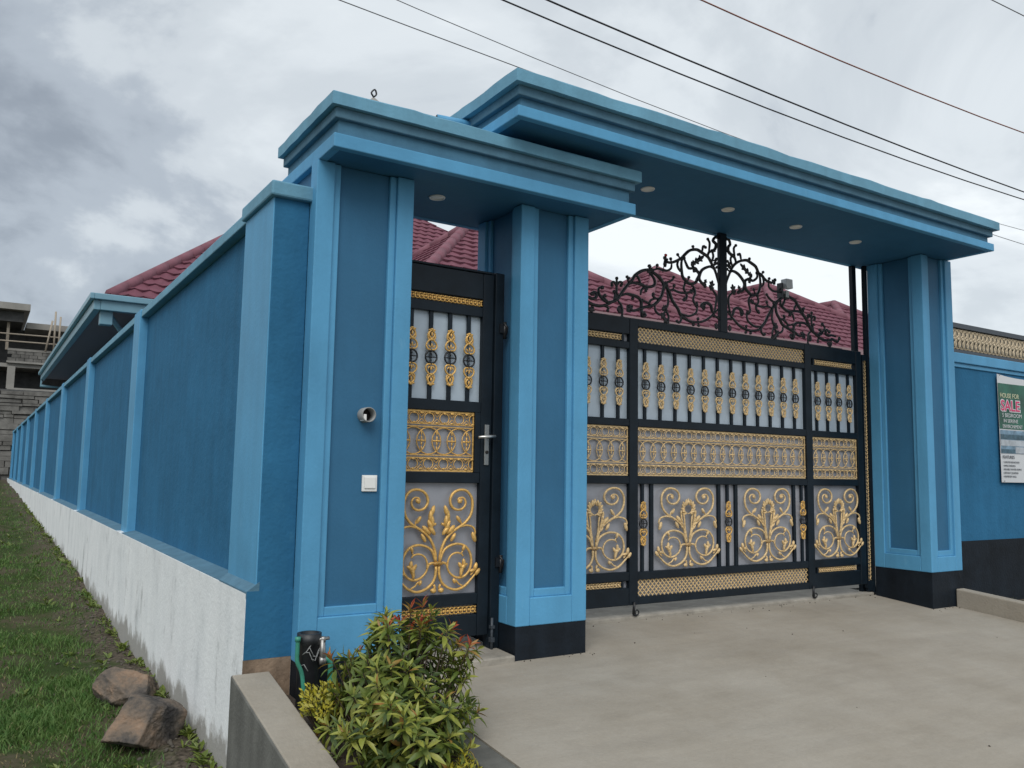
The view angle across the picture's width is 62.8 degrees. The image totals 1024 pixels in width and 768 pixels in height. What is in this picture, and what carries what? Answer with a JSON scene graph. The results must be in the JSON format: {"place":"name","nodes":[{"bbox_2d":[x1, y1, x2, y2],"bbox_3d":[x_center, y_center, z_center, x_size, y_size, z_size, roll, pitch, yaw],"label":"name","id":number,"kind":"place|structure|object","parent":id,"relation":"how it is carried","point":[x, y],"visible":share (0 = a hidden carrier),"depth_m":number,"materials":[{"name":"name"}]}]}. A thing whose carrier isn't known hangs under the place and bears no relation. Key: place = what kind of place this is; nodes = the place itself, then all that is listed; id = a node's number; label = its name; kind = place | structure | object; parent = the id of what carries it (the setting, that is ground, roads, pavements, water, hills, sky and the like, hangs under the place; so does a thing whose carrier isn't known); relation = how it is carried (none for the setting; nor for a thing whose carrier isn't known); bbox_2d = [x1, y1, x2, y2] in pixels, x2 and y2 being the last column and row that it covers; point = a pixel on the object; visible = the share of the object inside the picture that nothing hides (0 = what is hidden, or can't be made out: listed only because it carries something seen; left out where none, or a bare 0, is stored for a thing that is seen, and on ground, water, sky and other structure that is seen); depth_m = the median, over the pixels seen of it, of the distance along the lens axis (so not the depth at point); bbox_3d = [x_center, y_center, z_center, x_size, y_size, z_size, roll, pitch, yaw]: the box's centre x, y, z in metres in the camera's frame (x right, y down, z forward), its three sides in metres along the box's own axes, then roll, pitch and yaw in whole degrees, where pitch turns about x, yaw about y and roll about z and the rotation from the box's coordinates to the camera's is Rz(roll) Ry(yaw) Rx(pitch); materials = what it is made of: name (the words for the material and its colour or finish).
{"place":"outdoors","nodes":[
{"label":"outdoors","id":0,"kind":"place"},
{"bbox_2d":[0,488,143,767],"bbox_3d":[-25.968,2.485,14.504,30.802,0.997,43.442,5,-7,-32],"label":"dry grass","id":1,"kind":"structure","parent":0,"point":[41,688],"depth_m":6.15,"materials":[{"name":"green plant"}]},
{"bbox_2d":[0,480,216,767],"bbox_3d":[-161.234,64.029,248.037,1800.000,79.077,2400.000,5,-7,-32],"label":"ground","id":2,"kind":"structure","parent":0,"point":[180,757],"depth_m":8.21,"materials":[{"name":"green plant"}]},
{"bbox_2d":[0,389,53,480],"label":"stone wall","id":3,"kind":"structure","parent":2,"relation":"on","point":[18,408],"depth_m":47.53,"materials":[{"name":"grey stone"}]},
{"bbox_2d":[0,301,67,391],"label":"unfinished building","id":4,"kind":"structure","parent":2,"relation":"on","point":[25,353],"depth_m":52.98,"materials":[{"name":"grey concrete"}]},
{"bbox_2d":[0,502,221,767],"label":"weeds","id":5,"kind":"object","parent":2,"relation":"on","point":[189,735],"visible":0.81,"depth_m":7.57,"materials":[{"name":"green plant"}]},
{"bbox_2d":[92,666,158,706],"bbox_3d":[-2.908,2.325,6.284,0.462,0.371,0.449,3,-6,-15],"label":"rock","id":6,"kind":"object","parent":2,"relation":"on","point":[115,686],"visible":0.78,"depth_m":6.23,"materials":[{"name":"brown stone"}]},
{"bbox_2d":[101,694,186,749],"bbox_3d":[-2.407,2.218,5.491,0.501,0.341,0.433,3,-6,-15],"label":"rock","id":7,"kind":"object","parent":2,"relation":"on","point":[146,721],"visible":0.99,"depth_m":5.42,"materials":[{"name":"brown stone"}]},
{"bbox_2d":[7,217,293,767],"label":"boundary wall","id":8,"kind":"structure","parent":2,"relation":"on","point":[120,480],"depth_m":7.64,"materials":[{"name":"blue paint"}]},
{"bbox_2d":[38,218,447,387],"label":"house","id":9,"kind":"structure","parent":2,"relation":"on","point":[98,322],"depth_m":16.63,"materials":[{"name":"red tile"}]},
{"bbox_2d":[219,180,312,694],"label":"corner pier","id":10,"kind":"structure","parent":2,"relation":"on","point":[275,218],"depth_m":5.03,"materials":[{"name":"blue paint"}]},
{"bbox_2d":[226,671,338,767],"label":"planter wall","id":11,"kind":"structure","parent":2,"relation":"on","point":[268,727],"depth_m":4.28,"materials":[{"name":"concrete"}]},
{"bbox_2d":[289,159,413,698],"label":"gate pillar","id":12,"kind":"structure","parent":2,"relation":"on","point":[348,561],"depth_m":5.16,"materials":[{"name":"blue paint"}]},
{"bbox_2d":[357,407,375,422],"bbox_3d":[-0.897,0.191,5.170,0.092,0.092,0.085,5,-7,-32],"label":"pipe stub","id":13,"kind":"object","parent":12,"relation":"attached to","point":[366,414],"visible":1,"depth_m":5.16,"materials":[{"name":"grey plastic"}]},
{"bbox_2d":[361,475,376,490],"bbox_3d":[-0.878,0.612,5.172,0.099,0.100,0.020,5,-7,-32],"label":"bell switch","id":14,"kind":"object","parent":12,"relation":"attached to","point":[369,482],"visible":1,"depth_m":5.16,"materials":[{"name":"white plastic"}]},
{"bbox_2d":[278,90,641,232],"bbox_3d":[-0.333,-1.442,5.969,2.375,0.335,1.073,5,-7,-32],"label":"gate canopy","id":15,"kind":"object","parent":12,"relation":"on","point":[475,176],"visible":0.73,"depth_m":5.52,"materials":[{"name":"blue paint"}]},
{"bbox_2d":[371,89,377,100],"bbox_3d":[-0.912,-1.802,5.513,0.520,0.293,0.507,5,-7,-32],"label":"lifting hook","id":16,"kind":"object","parent":15,"relation":"on","point":[375,95],"visible":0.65,"depth_m":5.52,"materials":[{"name":"black metal"}]},
{"bbox_2d":[429,195,444,200],"bbox_3d":[-0.520,-1.295,5.822,0.116,0.014,0.116,5,-7,-32],"label":"downlight","id":17,"kind":"object","parent":15,"relation":"attached to","point":[437,197],"visible":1,"depth_m":5.82,"materials":[{"name":"white plastic"}]},
{"bbox_2d":[450,68,999,268],"bbox_3d":[2.110,-1.595,7.409,5.748,0.383,1.306,5,-7,-32],"label":"gate canopy","id":18,"kind":"object","parent":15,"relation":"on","point":[697,178],"visible":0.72,"depth_m":6.84,"materials":[{"name":"blue paint"}]},
{"bbox_2d":[436,114,470,125],"bbox_3d":[-0.395,-1.849,5.937,0.297,0.078,0.064,3,-6,-18],"label":"drain spout","id":19,"kind":"object","parent":18,"relation":"on","point":[465,122],"visible":0.33,"depth_m":5.91,"materials":[{"name":"blue paint"}]},
{"bbox_2d":[640,186,654,191],"bbox_3d":[1.091,-1.568,6.742,0.116,0.014,0.116,5,-7,-32],"label":"downlight","id":20,"kind":"object","parent":18,"relation":"attached to","point":[647,189],"visible":1,"depth_m":6.75,"materials":[{"name":"white plastic"}]},
{"bbox_2d":[721,207,734,211],"bbox_3d":[1.860,-1.504,7.225,0.116,0.014,0.116,5,-7,-32],"label":"downlight","id":21,"kind":"object","parent":18,"relation":"attached to","point":[728,209],"visible":1,"depth_m":7.22,"materials":[{"name":"white plastic"}]},
{"bbox_2d":[789,225,801,228],"bbox_3d":[2.603,-1.442,7.692,0.116,0.014,0.116,5,-7,-32],"label":"downlight","id":22,"kind":"object","parent":18,"relation":"attached to","point":[795,227],"visible":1,"depth_m":7.69,"materials":[{"name":"white plastic"}]},
{"bbox_2d":[849,240,861,243],"bbox_3d":[3.337,-1.381,8.154,0.116,0.014,0.116,5,-7,-32],"label":"downlight","id":23,"kind":"object","parent":18,"relation":"attached to","point":[855,242],"visible":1,"depth_m":8.15,"materials":[{"name":"white plastic"}]},
{"bbox_2d":[287,693,460,767],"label":"planting bed","id":24,"kind":"object","parent":2,"relation":"on","point":[340,763],"visible":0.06,"depth_m":4.09,"materials":[{"name":"soil"}]},
{"bbox_2d":[295,636,304,698],"bbox_3d":[-1.167,1.641,4.635,0.083,0.476,0.031,3,-6,-18],"label":"water pipe","id":25,"kind":"object","parent":24,"relation":"on","point":[297,653],"visible":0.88,"depth_m":4.63,"materials":[{"name":"green plastic"}]},
{"bbox_2d":[295,630,321,710],"bbox_3d":[-1.145,1.643,4.703,0.136,0.485,0.136,5,-7,-32],"label":"sleeve pipe","id":26,"kind":"object","parent":24,"relation":"on","point":[309,652],"visible":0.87,"depth_m":4.66,"materials":[{"name":"black plastic"}]},
{"bbox_2d":[319,636,332,685],"bbox_3d":[-1.056,1.655,4.706,0.098,0.465,0.048,5,-7,-32],"label":"tap pipe","id":27,"kind":"object","parent":24,"relation":"on","point":[323,659],"visible":0.6,"depth_m":4.71,"materials":[{"name":"grey metal"}]},
{"bbox_2d":[298,680,354,732],"bbox_3d":[-0.971,1.687,4.340,0.280,0.314,0.377,3,-6,-20],"label":"golden shrub","id":28,"kind":"object","parent":24,"relation":"on","point":[315,704],"visible":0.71,"depth_m":4.27,"materials":[{"name":"yellow plant"}]},
{"bbox_2d":[313,595,488,767],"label":"shrub","id":29,"kind":"object","parent":24,"relation":"on","point":[394,719],"visible":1,"depth_m":4.01,"materials":[{"name":"green plant"}]},
{"bbox_2d":[445,747,482,767],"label":"golden shrub","id":30,"kind":"object","parent":24,"relation":"on","point":[463,765],"visible":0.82,"depth_m":3.75,"materials":[{"name":"yellow plant"}]},
{"bbox_2d":[441,727,516,767],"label":"bed edging","id":31,"kind":"object","parent":2,"relation":"on","point":[485,755],"depth_m":4.04,"materials":[{"name":"concrete"}]},
{"bbox_2d":[28,591,997,767],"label":"pebbles","id":32,"kind":"object","parent":2,"relation":"on","point":[170,742],"visible":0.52,"depth_m":7.25,"materials":[{"name":"gravel"}]},
{"bbox_2d":[471,204,588,660],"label":"gate pillar","id":33,"kind":"structure","parent":2,"relation":"on","point":[538,258],"depth_m":5.92,"materials":[{"name":"blue paint"}]},
{"bbox_2d":[401,260,507,649],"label":"pedestrian gate","id":34,"kind":"structure","parent":33,"relation":"attached to","point":[453,562],"depth_m":5.75,"materials":[{"name":"black metal"}]},
{"bbox_2d":[586,587,873,624],"bbox_3d":[1.843,2.167,7.754,4.210,0.285,0.485,5,-7,-32],"label":"gate threshold","id":35,"kind":"object","parent":2,"relation":"on","point":[624,613],"visible":0.18,"depth_m":7.69,"materials":[{"name":"concrete"}]},
{"bbox_2d":[586,233,866,615],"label":"driveway gate","id":36,"kind":"structure","parent":35,"relation":"on","point":[722,461],"depth_m":7.69,"materials":[{"name":"black metal"}]},
{"bbox_2d":[848,266,865,591],"bbox_3d":[3.666,0.442,8.906,0.100,3.449,0.045,5,-7,-32],"label":"guide post","id":37,"kind":"object","parent":35,"relation":"on","point":[853,311],"visible":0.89,"depth_m":9.01,"materials":[{"name":"black metal"}]},
{"bbox_2d":[861,266,875,591],"bbox_3d":[3.743,0.440,8.872,0.118,3.449,0.045,5,-7,-32],"label":"side screen","id":38,"kind":"object","parent":35,"relation":"on","point":[870,585],"visible":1,"depth_m":8.84,"materials":[{"name":"black paint"}]},
{"bbox_2d":[867,254,962,608],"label":"gate pillar","id":39,"kind":"structure","parent":2,"relation":"on","point":[917,527],"depth_m":8.57,"materials":[{"name":"blue paint"}]},
{"bbox_2d":[954,352,1023,599],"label":"boundary wall","id":40,"kind":"structure","parent":2,"relation":"on","point":[992,519],"depth_m":9.68,"materials":[{"name":"blue paint"}]},
{"bbox_2d":[953,322,1023,362],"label":"lattice fence","id":41,"kind":"object","parent":40,"relation":"on","point":[979,341],"visible":0.52,"depth_m":10.04,"materials":[{"name":"gold"}]},
{"bbox_2d":[997,374,1023,482],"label":"sale banner","id":42,"kind":"object","parent":40,"relation":"attached to","point":[1011,407],"visible":1,"depth_m":9.99,"materials":[{"name":"grey plastic"}]},
{"bbox_2d":[956,588,1023,621],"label":"kerb","id":43,"kind":"structure","parent":2,"relation":"on","point":[994,605],"depth_m":8.07,"materials":[{"name":"grey concrete"}]},
{"bbox_2d":[0,0,1023,335],"label":"sky","id":44,"kind":"structure","parent":0,"point":[134,134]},
{"bbox_2d":[339,0,1023,244],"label":"power line","id":45,"kind":"object","parent":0,"point":[481,53],"visible":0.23,"depth_m":11.23,"materials":[{"name":"grey"}]},
{"bbox_2d":[397,0,1021,229],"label":"power line","id":46,"kind":"object","parent":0,"point":[578,75],"visible":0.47,"depth_m":11.99,"materials":[{"name":"grey"}]},
{"bbox_2d":[410,595,1023,767],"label":"driveway","id":47,"kind":"structure","parent":0,"point":[920,686],"depth_m":5.23,"materials":[{"name":"grey concrete"}]},
{"bbox_2d":[403,636,514,672],"bbox_3d":[-0.569,1.912,5.723,0.825,0.284,0.959,5,-7,-32],"label":"entrance step","id":48,"kind":"object","parent":47,"relation":"on","point":[493,656],"visible":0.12,"depth_m":5.55,"materials":[{"name":"concrete"}]},
{"bbox_2d":[502,0,1023,199],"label":"power line","id":49,"kind":"object","parent":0,"point":[740,97],"visible":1,"depth_m":12.45,"materials":[{"name":"black"}]},
{"bbox_2d":[777,278,792,306],"bbox_3d":[2.716,-0.902,8.349,0.145,0.287,0.090,5,-7,-32],"label":"flood light","id":50,"kind":"object","parent":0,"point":[786,284],"visible":1,"depth_m":8.34,"materials":[{"name":"black metal"}]},
{"bbox_2d":[546,0,1023,191],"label":"power line","id":51,"kind":"object","parent":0,"point":[597,21],"visible":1,"depth_m":12.65,"materials":[{"name":"black"}]},
{"bbox_2d":[838,541,875,594],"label":"courtyard paving","id":52,"kind":"structure","parent":0,"point":[855,587],"depth_m":9.41,"materials":[{"name":"concrete"}]},
{"bbox_2d":[412,227,873,508],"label":"house","id":53,"kind":"structure","parent":52,"relation":"on","point":[456,246],"depth_m":18.14,"materials":[{"name":"red tile"}]},
{"bbox_2d":[700,0,1023,132],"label":"power line","id":54,"kind":"object","parent":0,"point":[852,65],"visible":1,"depth_m":11.91,"materials":[{"name":"brown"}]},
{"bbox_2d":[992,0,1023,15],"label":"power line","id":55,"kind":"object","parent":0,"point":[1007,7],"depth_m":10.23,"materials":[{"name":"grey"}]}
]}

